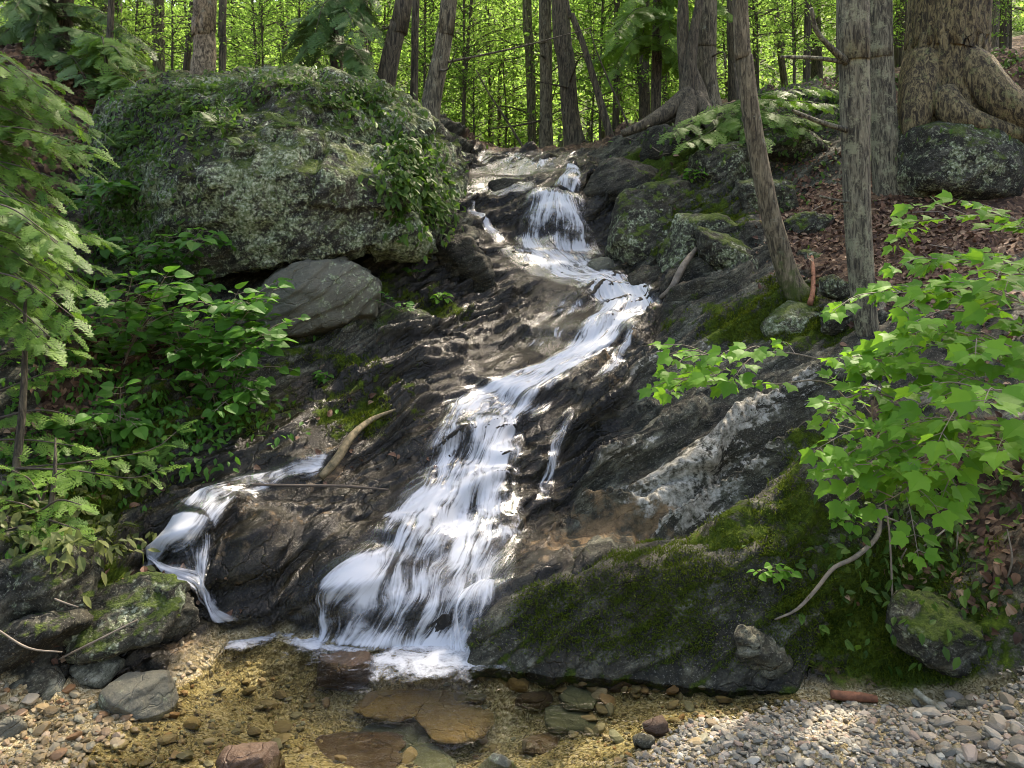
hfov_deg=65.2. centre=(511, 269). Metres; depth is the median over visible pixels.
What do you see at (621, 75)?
tree
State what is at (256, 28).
tree
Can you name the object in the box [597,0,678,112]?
tree
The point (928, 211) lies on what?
twig
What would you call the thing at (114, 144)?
fern
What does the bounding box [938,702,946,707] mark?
pebble
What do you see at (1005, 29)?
tree
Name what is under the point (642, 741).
shore rock
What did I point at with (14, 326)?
hemlock
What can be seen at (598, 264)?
ledge rock
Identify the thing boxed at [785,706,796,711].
pebble
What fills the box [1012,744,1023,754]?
pebble
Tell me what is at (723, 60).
tree
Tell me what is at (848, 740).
pebble
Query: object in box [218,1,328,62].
tree
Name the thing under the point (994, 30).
tree
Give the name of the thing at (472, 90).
tree
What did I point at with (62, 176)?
fern
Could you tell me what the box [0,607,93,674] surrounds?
boulder
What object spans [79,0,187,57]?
tree
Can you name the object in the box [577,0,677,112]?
tree
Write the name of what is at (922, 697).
stick
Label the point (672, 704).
pebble
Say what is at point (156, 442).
fern
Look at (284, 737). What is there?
pebble
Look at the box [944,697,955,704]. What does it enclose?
pebble
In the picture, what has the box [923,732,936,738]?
pebble
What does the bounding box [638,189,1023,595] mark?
maple sapling
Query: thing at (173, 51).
tree
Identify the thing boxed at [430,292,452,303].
seedling
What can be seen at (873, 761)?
pebble
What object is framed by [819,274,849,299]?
boulder
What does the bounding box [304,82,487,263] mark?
ivy
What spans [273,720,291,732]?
pebble
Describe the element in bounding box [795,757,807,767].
pebble
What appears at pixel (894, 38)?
tree
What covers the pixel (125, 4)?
tree
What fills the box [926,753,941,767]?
pebble
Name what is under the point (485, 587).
waterfall
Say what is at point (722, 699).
pebble
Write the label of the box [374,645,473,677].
foam water
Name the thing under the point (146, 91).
fern
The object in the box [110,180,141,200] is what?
fern
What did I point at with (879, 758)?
pebble
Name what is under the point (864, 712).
pebble
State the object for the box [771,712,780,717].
pebble
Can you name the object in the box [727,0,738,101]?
tree
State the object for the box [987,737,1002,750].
pebble
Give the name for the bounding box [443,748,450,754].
pebble
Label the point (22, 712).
pebble
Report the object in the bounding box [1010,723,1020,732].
pebble
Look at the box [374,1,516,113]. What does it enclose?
tree
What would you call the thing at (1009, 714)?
pebble
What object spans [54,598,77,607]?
twig
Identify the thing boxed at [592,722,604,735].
pebble
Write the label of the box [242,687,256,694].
pebble
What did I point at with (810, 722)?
pebble
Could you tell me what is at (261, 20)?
tree
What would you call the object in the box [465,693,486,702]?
pebble
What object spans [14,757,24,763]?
pebble
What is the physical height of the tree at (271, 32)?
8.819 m
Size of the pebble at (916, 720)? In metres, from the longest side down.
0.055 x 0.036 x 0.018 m
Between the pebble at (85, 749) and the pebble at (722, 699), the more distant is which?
the pebble at (722, 699)
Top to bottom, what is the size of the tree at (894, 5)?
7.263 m
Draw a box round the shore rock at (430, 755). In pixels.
[411,743,456,767]
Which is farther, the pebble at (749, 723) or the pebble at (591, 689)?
the pebble at (591, 689)
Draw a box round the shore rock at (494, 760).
[477,753,517,767]
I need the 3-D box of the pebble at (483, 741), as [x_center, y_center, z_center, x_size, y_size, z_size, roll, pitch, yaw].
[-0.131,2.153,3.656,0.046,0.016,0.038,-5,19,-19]
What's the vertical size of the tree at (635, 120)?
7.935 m
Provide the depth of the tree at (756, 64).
13.99 m
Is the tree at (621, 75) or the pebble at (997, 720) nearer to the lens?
the pebble at (997, 720)
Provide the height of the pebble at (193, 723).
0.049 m
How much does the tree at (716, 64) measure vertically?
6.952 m
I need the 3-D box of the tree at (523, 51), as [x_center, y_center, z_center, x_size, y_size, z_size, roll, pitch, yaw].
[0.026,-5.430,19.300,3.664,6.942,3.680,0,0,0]
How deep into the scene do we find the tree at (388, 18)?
16.68 m
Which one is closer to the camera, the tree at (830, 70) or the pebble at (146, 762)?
the pebble at (146, 762)
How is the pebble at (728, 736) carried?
on the gravel at (785, 722)
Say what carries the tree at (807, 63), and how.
on the terrain at (630, 468)
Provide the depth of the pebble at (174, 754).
3.19 m
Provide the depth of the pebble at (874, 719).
3.20 m
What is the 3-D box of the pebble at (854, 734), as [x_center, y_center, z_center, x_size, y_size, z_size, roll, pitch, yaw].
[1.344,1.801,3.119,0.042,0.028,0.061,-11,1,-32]
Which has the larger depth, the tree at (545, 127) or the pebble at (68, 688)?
the tree at (545, 127)
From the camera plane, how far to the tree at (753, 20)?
11.71 m
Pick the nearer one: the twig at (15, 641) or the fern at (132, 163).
the twig at (15, 641)
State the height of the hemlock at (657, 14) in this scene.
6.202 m
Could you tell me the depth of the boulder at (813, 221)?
6.86 m
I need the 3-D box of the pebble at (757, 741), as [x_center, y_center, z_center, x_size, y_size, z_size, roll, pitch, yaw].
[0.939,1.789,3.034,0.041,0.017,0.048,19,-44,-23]
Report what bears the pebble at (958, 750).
on the gravel at (785, 722)
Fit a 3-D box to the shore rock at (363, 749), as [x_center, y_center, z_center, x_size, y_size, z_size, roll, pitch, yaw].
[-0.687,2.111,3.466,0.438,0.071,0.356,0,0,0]
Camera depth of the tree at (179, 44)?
24.45 m
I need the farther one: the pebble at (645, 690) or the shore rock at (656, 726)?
the pebble at (645, 690)
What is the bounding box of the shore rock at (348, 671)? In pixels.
[316,650,376,691]
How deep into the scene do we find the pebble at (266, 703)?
3.71 m
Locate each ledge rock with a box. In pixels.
[465,535,834,697]
[488,178,520,192]
[587,257,615,271]
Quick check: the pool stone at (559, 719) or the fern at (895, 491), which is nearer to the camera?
the pool stone at (559, 719)
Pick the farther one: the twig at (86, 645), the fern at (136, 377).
the fern at (136, 377)
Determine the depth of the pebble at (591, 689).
3.72 m
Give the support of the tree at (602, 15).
on the terrain at (630, 468)
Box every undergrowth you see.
[0,70,338,558]
[32,60,421,323]
[561,42,1023,680]
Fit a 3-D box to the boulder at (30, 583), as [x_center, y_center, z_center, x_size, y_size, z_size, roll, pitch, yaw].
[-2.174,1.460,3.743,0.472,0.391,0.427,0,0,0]
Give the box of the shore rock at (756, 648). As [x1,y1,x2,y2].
[732,624,792,680]
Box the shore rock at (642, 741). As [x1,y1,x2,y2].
[632,733,654,749]
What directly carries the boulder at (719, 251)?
on the terrain at (630, 468)
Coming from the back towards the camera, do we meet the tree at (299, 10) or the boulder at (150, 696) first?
the tree at (299, 10)
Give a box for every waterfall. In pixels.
[146,512,206,561]
[147,554,230,622]
[187,454,324,522]
[196,547,207,585]
[318,277,652,650]
[450,579,492,651]
[471,211,498,233]
[507,157,555,167]
[521,249,625,281]
[522,190,588,251]
[540,426,565,489]
[558,163,578,191]
[606,326,633,370]
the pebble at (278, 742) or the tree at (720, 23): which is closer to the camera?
the pebble at (278, 742)
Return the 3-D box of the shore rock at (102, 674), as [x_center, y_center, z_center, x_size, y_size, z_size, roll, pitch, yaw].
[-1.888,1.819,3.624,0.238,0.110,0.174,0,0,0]
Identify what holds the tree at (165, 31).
on the terrain at (630, 468)
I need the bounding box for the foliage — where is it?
[23,0,1023,147]
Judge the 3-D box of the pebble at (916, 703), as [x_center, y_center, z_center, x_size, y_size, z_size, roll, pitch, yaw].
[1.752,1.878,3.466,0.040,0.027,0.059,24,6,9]
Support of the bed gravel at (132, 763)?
on the terrain at (630, 468)
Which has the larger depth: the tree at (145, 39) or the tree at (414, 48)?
the tree at (145, 39)
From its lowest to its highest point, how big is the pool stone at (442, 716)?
0.071 m
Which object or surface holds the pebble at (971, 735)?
on the gravel at (785, 722)
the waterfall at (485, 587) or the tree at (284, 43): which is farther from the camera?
the tree at (284, 43)
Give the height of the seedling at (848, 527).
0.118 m
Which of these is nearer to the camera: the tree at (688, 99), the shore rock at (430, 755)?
the shore rock at (430, 755)
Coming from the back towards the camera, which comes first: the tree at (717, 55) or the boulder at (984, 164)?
the tree at (717, 55)
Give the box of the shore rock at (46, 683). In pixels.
[9,666,65,699]
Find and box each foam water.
[226,633,274,647]
[288,633,361,651]
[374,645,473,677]
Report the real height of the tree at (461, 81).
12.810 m
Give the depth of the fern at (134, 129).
6.42 m
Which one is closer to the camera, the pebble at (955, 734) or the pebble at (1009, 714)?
the pebble at (955, 734)
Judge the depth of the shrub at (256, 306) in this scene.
5.16 m
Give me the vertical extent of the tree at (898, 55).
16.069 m
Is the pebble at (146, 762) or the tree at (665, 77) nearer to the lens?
the pebble at (146, 762)
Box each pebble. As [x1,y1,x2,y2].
[0,704,9,712]
[14,708,27,716]
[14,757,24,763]
[21,693,39,704]
[32,721,50,735]
[32,754,44,763]
[35,703,49,710]
[43,706,57,714]
[49,748,67,760]
[62,683,75,693]
[65,731,81,740]
[69,690,79,698]
[74,715,85,722]
[74,743,82,750]
[82,743,92,751]
[86,741,94,749]
[92,726,100,734]
[101,716,113,722]
[101,727,110,735]
[110,737,120,747]
[116,739,128,749]
[120,714,132,720]
[130,727,140,733]
[139,758,153,767]
[157,754,165,762]
[158,734,177,745]
[168,712,179,718]
[170,750,178,758]
[175,750,192,759]
[184,716,201,729]
[204,737,214,744]
[212,686,225,694]
[242,679,250,684]
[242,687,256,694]
[247,727,261,736]
[260,699,277,708]
[271,732,290,744]
[272,738,282,749]
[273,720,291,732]
[274,690,286,698]
[283,696,292,701]
[289,711,301,718]
[322,697,329,707]
[334,755,346,761]
[361,691,377,707]
[400,746,417,763]
[407,681,412,686]
[418,736,429,742]
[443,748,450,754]
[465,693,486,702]
[478,737,487,745]
[489,743,496,752]
[555,686,566,693]
[570,731,578,738]
[578,681,586,685]
[581,714,597,720]
[584,727,593,736]
[586,686,600,692]
[591,687,607,700]
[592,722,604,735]
[596,702,607,714]
[599,693,615,704]
[604,703,613,716]
[609,729,624,743]
[621,686,628,693]
[629,685,641,694]
[632,692,641,697]
[641,687,648,693]
[666,685,678,694]
[667,699,678,709]
[668,717,680,722]
[684,701,693,711]
[688,737,704,745]
[698,732,708,742]
[705,718,718,726]
[709,731,717,736]
[711,745,719,752]
[713,724,721,731]
[715,696,731,703]
[721,728,729,735]
[721,740,733,746]
[725,733,738,740]
[733,753,742,760]
[734,740,742,746]
[737,731,747,738]
[744,742,751,749]
[746,721,755,725]
[746,756,760,764]
[753,739,764,743]
[760,729,769,735]
[761,747,768,755]
[762,717,770,722]
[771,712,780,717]
[774,748,785,753]
[775,753,787,761]
[782,746,789,751]
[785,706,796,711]
[789,752,801,762]
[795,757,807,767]
[797,740,804,745]
[799,743,808,750]
[802,719,812,727]
[803,758,814,766]
[818,715,832,720]
[818,739,829,745]
[818,749,828,758]
[822,744,833,750]
[823,705,834,711]
[840,736,851,743]
[849,727,863,735]
[855,719,866,726]
[859,711,870,714]
[860,704,868,710]
[860,739,869,745]
[865,724,873,729]
[866,759,877,764]
[868,717,877,723]
[875,755,885,760]
[889,748,897,756]
[901,725,910,736]
[905,747,913,754]
[909,718,922,723]
[909,730,920,739]
[911,698,921,707]
[912,710,921,717]
[915,740,926,746]
[916,707,942,717]
[917,759,927,765]
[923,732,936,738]
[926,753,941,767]
[928,724,934,731]
[932,715,954,727]
[934,744,943,751]
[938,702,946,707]
[939,741,947,745]
[941,746,949,751]
[943,690,963,699]
[943,748,955,757]
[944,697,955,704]
[944,734,955,739]
[951,731,959,737]
[953,720,970,727]
[954,725,976,732]
[954,748,962,753]
[958,731,983,741]
[961,743,977,762]
[965,693,978,699]
[973,722,982,729]
[976,698,989,706]
[977,740,988,748]
[977,753,987,760]
[983,725,1001,739]
[985,722,1004,734]
[985,758,996,763]
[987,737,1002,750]
[988,715,1005,729]
[991,713,1006,721]
[992,707,1000,712]
[996,760,1004,765]
[998,692,1014,704]
[999,704,1015,710]
[1002,739,1009,745]
[1004,710,1016,718]
[1007,751,1023,767]
[1008,734,1023,746]
[1009,720,1023,728]
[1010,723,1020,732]
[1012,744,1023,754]
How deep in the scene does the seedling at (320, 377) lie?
5.62 m
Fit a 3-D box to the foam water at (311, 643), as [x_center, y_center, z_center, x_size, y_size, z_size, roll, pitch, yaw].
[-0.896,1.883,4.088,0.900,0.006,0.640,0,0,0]
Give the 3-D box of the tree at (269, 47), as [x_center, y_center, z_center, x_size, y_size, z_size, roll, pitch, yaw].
[-7.574,-7.693,29.379,5.297,7.850,4.826,0,0,-16]
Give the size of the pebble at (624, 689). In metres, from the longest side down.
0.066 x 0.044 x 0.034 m
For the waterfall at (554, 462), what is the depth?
5.13 m
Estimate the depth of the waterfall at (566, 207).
7.96 m
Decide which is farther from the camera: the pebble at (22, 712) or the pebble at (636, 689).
the pebble at (636, 689)
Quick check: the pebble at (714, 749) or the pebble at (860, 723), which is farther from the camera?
the pebble at (860, 723)
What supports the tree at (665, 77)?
on the terrain at (630, 468)
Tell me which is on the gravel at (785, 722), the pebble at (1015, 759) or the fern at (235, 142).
the pebble at (1015, 759)
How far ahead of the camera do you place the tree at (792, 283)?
5.99 m
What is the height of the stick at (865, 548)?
0.465 m
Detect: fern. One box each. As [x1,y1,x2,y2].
[51,172,85,201]
[104,131,132,151]
[107,156,142,173]
[108,136,127,156]
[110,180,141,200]
[114,89,141,104]
[115,123,148,139]
[117,436,152,464]
[122,371,167,397]
[123,97,157,111]
[124,370,162,395]
[125,84,160,98]
[128,440,178,481]
[133,453,165,471]
[141,99,214,125]
[144,432,172,447]
[176,78,219,92]
[190,111,241,132]
[201,116,230,129]
[220,100,247,109]
[224,137,251,150]
[262,112,300,129]
[268,76,300,91]
[305,93,336,107]
[775,139,795,149]
[875,484,900,508]
[889,497,908,520]
[906,524,919,552]
[937,562,953,572]
[938,531,978,552]
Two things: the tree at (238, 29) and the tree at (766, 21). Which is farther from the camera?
the tree at (238, 29)
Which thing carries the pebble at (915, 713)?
on the gravel at (785, 722)
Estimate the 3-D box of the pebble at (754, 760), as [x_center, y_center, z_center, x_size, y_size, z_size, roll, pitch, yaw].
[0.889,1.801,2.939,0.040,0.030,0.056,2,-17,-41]
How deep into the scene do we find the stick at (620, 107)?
9.99 m
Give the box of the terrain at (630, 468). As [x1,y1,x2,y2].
[0,0,1023,767]
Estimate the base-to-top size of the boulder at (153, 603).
0.356 m
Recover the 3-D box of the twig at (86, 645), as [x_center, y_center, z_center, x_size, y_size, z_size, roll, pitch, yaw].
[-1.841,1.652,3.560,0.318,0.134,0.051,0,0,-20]
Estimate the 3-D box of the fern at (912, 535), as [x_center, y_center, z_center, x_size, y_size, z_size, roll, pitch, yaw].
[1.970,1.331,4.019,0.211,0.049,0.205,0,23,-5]
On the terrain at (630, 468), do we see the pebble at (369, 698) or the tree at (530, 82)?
the tree at (530, 82)
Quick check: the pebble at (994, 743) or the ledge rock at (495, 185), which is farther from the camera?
the ledge rock at (495, 185)
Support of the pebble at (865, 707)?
on the terrain at (630, 468)
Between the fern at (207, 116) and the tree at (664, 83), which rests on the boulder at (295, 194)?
the fern at (207, 116)
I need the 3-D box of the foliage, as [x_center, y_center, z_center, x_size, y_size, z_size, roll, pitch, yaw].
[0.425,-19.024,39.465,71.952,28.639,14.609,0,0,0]
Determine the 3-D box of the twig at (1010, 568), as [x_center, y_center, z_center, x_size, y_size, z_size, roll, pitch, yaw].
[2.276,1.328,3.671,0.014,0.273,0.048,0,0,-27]
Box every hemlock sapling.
[0,287,197,496]
[0,438,99,546]
[53,0,155,99]
[656,63,838,154]
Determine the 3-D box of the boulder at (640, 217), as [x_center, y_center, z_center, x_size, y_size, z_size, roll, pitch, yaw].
[1.252,-0.353,7.666,0.715,0.889,0.639,0,0,0]
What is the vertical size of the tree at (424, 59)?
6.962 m
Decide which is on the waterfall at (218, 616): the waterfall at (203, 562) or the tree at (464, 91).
the waterfall at (203, 562)
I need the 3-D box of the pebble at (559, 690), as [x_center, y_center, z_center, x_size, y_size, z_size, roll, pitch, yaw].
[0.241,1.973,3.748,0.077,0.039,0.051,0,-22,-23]
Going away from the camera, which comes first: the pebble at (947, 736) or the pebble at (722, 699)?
the pebble at (947, 736)
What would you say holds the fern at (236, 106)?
on the undergrowth at (128, 216)
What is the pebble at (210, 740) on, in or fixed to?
on the terrain at (630, 468)
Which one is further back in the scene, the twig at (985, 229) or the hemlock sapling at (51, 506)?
the twig at (985, 229)
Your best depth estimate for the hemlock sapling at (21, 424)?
4.29 m
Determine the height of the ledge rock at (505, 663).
1.010 m
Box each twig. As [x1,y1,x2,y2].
[0,630,61,652]
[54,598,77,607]
[59,619,137,659]
[912,211,946,213]
[972,228,998,234]
[1007,529,1012,577]
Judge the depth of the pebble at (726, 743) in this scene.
3.07 m
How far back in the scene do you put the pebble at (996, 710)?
3.09 m
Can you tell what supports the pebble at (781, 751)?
on the gravel at (785, 722)
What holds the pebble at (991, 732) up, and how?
on the gravel at (785, 722)
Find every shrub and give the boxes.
[0,436,165,607]
[39,266,214,373]
[39,379,156,446]
[61,177,141,258]
[90,227,235,293]
[105,277,309,393]
[156,331,300,419]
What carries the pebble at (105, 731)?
on the terrain at (630, 468)
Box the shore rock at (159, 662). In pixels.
[141,654,168,670]
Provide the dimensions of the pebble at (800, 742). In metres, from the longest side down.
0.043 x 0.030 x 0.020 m
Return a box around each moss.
[0,173,1004,688]
[464,531,837,676]
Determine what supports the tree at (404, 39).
on the terrain at (630, 468)
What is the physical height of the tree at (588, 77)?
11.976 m
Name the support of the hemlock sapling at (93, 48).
on the terrain at (630, 468)
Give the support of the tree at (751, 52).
on the terrain at (630, 468)
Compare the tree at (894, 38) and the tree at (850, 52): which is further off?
the tree at (894, 38)
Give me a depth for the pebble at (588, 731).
3.49 m
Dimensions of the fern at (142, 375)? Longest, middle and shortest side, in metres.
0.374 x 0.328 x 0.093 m
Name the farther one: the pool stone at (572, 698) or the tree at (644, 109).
the tree at (644, 109)
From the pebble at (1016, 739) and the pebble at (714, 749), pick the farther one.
the pebble at (714, 749)
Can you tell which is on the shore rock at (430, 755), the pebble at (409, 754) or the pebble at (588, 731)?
the pebble at (409, 754)
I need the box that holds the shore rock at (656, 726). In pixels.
[642,715,667,736]
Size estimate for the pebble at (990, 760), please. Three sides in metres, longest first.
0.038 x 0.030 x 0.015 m
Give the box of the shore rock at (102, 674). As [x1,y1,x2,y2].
[69,656,125,688]
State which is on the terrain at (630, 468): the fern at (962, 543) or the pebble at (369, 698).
the fern at (962, 543)
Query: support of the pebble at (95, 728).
on the terrain at (630, 468)
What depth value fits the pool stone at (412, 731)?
3.69 m
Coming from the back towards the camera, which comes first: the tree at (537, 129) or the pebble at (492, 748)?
the tree at (537, 129)
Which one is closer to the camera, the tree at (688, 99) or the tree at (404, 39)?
the tree at (688, 99)
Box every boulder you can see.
[0,533,107,619]
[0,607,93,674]
[58,571,189,665]
[83,63,468,284]
[98,670,178,721]
[161,592,199,643]
[255,256,381,336]
[372,307,432,332]
[434,233,495,291]
[583,157,658,201]
[605,188,672,265]
[627,265,660,285]
[635,178,691,208]
[640,124,692,161]
[657,213,746,272]
[660,265,705,293]
[688,141,752,186]
[695,226,758,270]
[730,178,798,210]
[738,124,828,163]
[760,301,820,337]
[783,211,834,234]
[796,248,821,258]
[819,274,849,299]
[820,301,853,336]
[885,589,986,677]
[896,121,1023,200]
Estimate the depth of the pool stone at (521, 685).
3.76 m
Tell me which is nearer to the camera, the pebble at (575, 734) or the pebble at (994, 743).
the pebble at (994, 743)
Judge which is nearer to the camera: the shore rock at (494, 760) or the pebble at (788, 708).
the shore rock at (494, 760)
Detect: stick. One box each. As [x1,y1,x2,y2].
[251,484,388,490]
[476,70,522,146]
[590,30,629,126]
[659,247,697,299]
[774,507,881,619]
[807,255,815,305]
[913,688,946,710]
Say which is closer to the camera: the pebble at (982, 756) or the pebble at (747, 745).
the pebble at (982, 756)
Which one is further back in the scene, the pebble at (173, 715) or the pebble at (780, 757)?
the pebble at (173, 715)
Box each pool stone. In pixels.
[353,688,430,721]
[359,717,430,752]
[414,689,494,743]
[507,677,529,692]
[515,691,552,711]
[544,704,595,734]
[558,685,597,711]
[609,681,631,692]
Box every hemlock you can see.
[0,0,162,94]
[0,52,126,308]
[0,183,93,368]
[278,0,385,80]
[580,0,752,113]
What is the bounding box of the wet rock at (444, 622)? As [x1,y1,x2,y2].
[421,610,454,635]
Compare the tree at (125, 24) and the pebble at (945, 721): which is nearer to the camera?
the pebble at (945, 721)
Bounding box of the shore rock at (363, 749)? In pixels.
[315,731,405,767]
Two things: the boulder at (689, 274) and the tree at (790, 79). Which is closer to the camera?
the boulder at (689, 274)
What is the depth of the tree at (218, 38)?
19.51 m
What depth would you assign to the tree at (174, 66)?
18.11 m
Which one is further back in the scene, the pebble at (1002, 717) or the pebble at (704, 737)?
the pebble at (704, 737)
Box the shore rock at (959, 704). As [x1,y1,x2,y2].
[953,699,977,709]
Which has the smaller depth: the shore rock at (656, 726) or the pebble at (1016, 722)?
the pebble at (1016, 722)
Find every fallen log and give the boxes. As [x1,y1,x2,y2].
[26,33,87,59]
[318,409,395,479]
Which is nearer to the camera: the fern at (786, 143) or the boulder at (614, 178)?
the fern at (786, 143)
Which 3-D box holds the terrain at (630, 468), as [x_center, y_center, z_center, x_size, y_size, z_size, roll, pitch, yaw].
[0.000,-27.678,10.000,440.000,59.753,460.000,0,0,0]
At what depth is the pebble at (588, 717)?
3.58 m
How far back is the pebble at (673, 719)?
3.42 m
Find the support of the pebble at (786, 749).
on the gravel at (785, 722)
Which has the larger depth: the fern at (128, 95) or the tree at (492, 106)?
the tree at (492, 106)
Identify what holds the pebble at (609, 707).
on the terrain at (630, 468)
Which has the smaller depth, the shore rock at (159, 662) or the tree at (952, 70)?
the shore rock at (159, 662)
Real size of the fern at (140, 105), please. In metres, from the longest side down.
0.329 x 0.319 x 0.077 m
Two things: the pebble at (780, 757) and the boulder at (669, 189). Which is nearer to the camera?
the pebble at (780, 757)
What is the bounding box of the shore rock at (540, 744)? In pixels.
[522,732,560,755]
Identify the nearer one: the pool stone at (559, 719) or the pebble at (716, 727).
the pebble at (716, 727)
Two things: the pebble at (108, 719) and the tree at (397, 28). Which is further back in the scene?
the tree at (397, 28)
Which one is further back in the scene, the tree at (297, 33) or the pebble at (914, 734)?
the tree at (297, 33)
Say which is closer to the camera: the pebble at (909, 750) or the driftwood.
the pebble at (909, 750)
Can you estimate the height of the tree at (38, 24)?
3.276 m
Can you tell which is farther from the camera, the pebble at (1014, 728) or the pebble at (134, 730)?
the pebble at (134, 730)
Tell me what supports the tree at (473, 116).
on the terrain at (630, 468)
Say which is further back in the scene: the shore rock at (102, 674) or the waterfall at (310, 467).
the waterfall at (310, 467)
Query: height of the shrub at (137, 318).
1.065 m
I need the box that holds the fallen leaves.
[0,60,1023,700]
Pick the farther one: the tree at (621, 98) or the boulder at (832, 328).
the tree at (621, 98)
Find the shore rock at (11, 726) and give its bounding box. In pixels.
[0,715,27,738]
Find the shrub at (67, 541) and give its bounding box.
[0,436,165,607]
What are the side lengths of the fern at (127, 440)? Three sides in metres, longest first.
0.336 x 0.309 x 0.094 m
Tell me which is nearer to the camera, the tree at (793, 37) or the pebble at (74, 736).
the pebble at (74, 736)
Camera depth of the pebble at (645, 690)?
3.68 m
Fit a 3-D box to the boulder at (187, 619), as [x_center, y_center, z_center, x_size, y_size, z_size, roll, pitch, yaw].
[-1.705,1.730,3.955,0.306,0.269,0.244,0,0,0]
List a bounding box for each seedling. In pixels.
[311,370,333,384]
[365,291,414,311]
[401,264,425,277]
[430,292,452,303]
[683,172,694,182]
[684,166,707,179]
[746,562,801,590]
[827,511,878,535]
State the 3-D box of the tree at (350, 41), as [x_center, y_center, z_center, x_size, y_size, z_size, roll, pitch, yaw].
[-2.615,-3.751,13.018,1.553,3.276,1.642,0,0,-24]
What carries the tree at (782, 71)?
on the terrain at (630, 468)
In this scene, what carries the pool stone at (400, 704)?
on the terrain at (630, 468)
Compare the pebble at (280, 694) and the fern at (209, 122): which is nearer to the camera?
the pebble at (280, 694)
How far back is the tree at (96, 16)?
16.52 m
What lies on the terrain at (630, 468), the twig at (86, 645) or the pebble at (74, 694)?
the pebble at (74, 694)
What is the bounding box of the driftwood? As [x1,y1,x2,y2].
[830,690,877,702]
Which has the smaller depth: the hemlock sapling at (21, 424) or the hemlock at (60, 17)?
the hemlock sapling at (21, 424)
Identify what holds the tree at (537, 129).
on the terrain at (630, 468)
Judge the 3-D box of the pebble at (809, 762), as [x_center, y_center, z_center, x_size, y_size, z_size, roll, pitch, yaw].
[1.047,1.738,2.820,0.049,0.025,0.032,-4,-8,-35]
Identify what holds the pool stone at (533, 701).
on the terrain at (630, 468)
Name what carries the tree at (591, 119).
on the terrain at (630, 468)
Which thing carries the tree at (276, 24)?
on the terrain at (630, 468)
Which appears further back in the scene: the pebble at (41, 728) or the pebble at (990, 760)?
the pebble at (41, 728)
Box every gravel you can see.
[0,681,167,767]
[18,619,793,767]
[605,666,1023,767]
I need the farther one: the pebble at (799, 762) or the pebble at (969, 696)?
the pebble at (969, 696)
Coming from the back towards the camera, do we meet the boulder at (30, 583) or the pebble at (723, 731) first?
the boulder at (30, 583)
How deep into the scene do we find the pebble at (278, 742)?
3.44 m
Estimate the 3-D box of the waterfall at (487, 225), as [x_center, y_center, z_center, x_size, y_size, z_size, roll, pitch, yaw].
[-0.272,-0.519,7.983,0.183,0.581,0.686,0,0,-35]
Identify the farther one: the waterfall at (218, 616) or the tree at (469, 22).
the tree at (469, 22)
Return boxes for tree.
[0,0,104,34]
[2,2,130,37]
[7,0,173,53]
[24,0,187,60]
[74,0,240,63]
[75,0,176,60]
[79,0,167,65]
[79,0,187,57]
[81,0,192,68]
[100,1,107,64]
[115,0,121,61]
[122,0,192,70]
[122,0,249,69]
[124,0,188,67]
[126,0,255,69]
[132,0,300,71]
[135,0,247,69]
[146,2,252,69]
[148,0,296,71]
[152,0,164,71]
[175,0,376,70]
[183,0,192,70]
[189,0,216,75]
[216,0,298,67]
[216,0,311,68]
[217,0,266,70]
[218,0,226,72]
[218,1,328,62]
[235,0,371,69]
[237,2,281,64]
[238,0,381,68]
[240,4,323,63]
[241,0,288,64]
[242,0,311,59]
[246,0,379,65]
[254,0,427,98]
[254,0,450,67]
[255,0,453,90]
[279,1,287,65]
[300,0,476,105]
[311,3,382,76]
[336,0,412,88]
[343,0,529,113]
[344,0,462,120]
[359,0,367,71]
[370,0,501,121]
[374,0,492,117]
[374,0,588,146]
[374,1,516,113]
[397,0,492,138]
[398,0,537,148]
[406,0,552,124]
[406,4,523,140]
[410,0,419,100]
[419,0,529,144]
[420,0,591,121]
[442,0,532,145]
[446,0,559,146]
[447,1,538,143]
[453,0,556,147]
[453,30,467,127]
[456,0,639,129]
[461,0,472,125]
[461,0,673,121]
[465,0,558,147]
[483,0,586,141]
[485,0,585,146]
[486,0,552,147]
[497,0,506,145]
[499,0,535,143]
[506,0,717,139]
[524,0,630,141]
[528,0,638,142]
[533,0,539,145]
[533,0,716,123]
[534,0,588,145]
[551,0,726,120]
[555,0,674,132]
[558,100,562,146]
[564,0,613,135]
[570,0,726,104]
[571,0,608,142]
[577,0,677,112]
[580,0,661,122]
[586,0,798,103]
[592,0,751,116]
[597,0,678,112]
[602,1,612,138]
[612,0,619,134]
[621,0,719,141]
[633,1,727,107]
[638,1,771,99]
[639,0,649,120]
[661,1,823,94]
[665,0,776,45]
[669,0,802,96]
[689,0,832,61]
[695,0,725,106]
[717,0,789,38]
[717,0,824,87]
[719,0,828,89]
[719,1,834,87]
[720,0,835,82]
[723,0,835,73]
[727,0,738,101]
[727,0,824,84]
[732,0,810,300]
[761,1,835,81]
[764,0,835,51]
[772,0,787,86]
[780,0,879,336]
[785,6,835,82]
[787,0,895,65]
[790,3,835,32]
[802,0,810,82]
[810,1,822,78]
[870,0,902,195]
[893,0,907,11]
[893,0,907,47]
[893,0,1014,30]
[893,6,895,64]
[895,0,904,66]
[897,0,1023,142]
[991,0,999,48]
[991,0,1023,49]
[999,0,1009,47]
[1012,0,1023,36]
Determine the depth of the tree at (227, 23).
19.97 m
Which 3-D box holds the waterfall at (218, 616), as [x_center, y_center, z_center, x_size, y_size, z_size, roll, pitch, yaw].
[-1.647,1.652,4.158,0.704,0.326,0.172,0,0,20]
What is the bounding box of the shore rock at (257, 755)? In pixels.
[215,741,285,767]
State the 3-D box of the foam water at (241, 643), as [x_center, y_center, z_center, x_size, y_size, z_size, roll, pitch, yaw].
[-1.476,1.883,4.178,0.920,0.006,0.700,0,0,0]

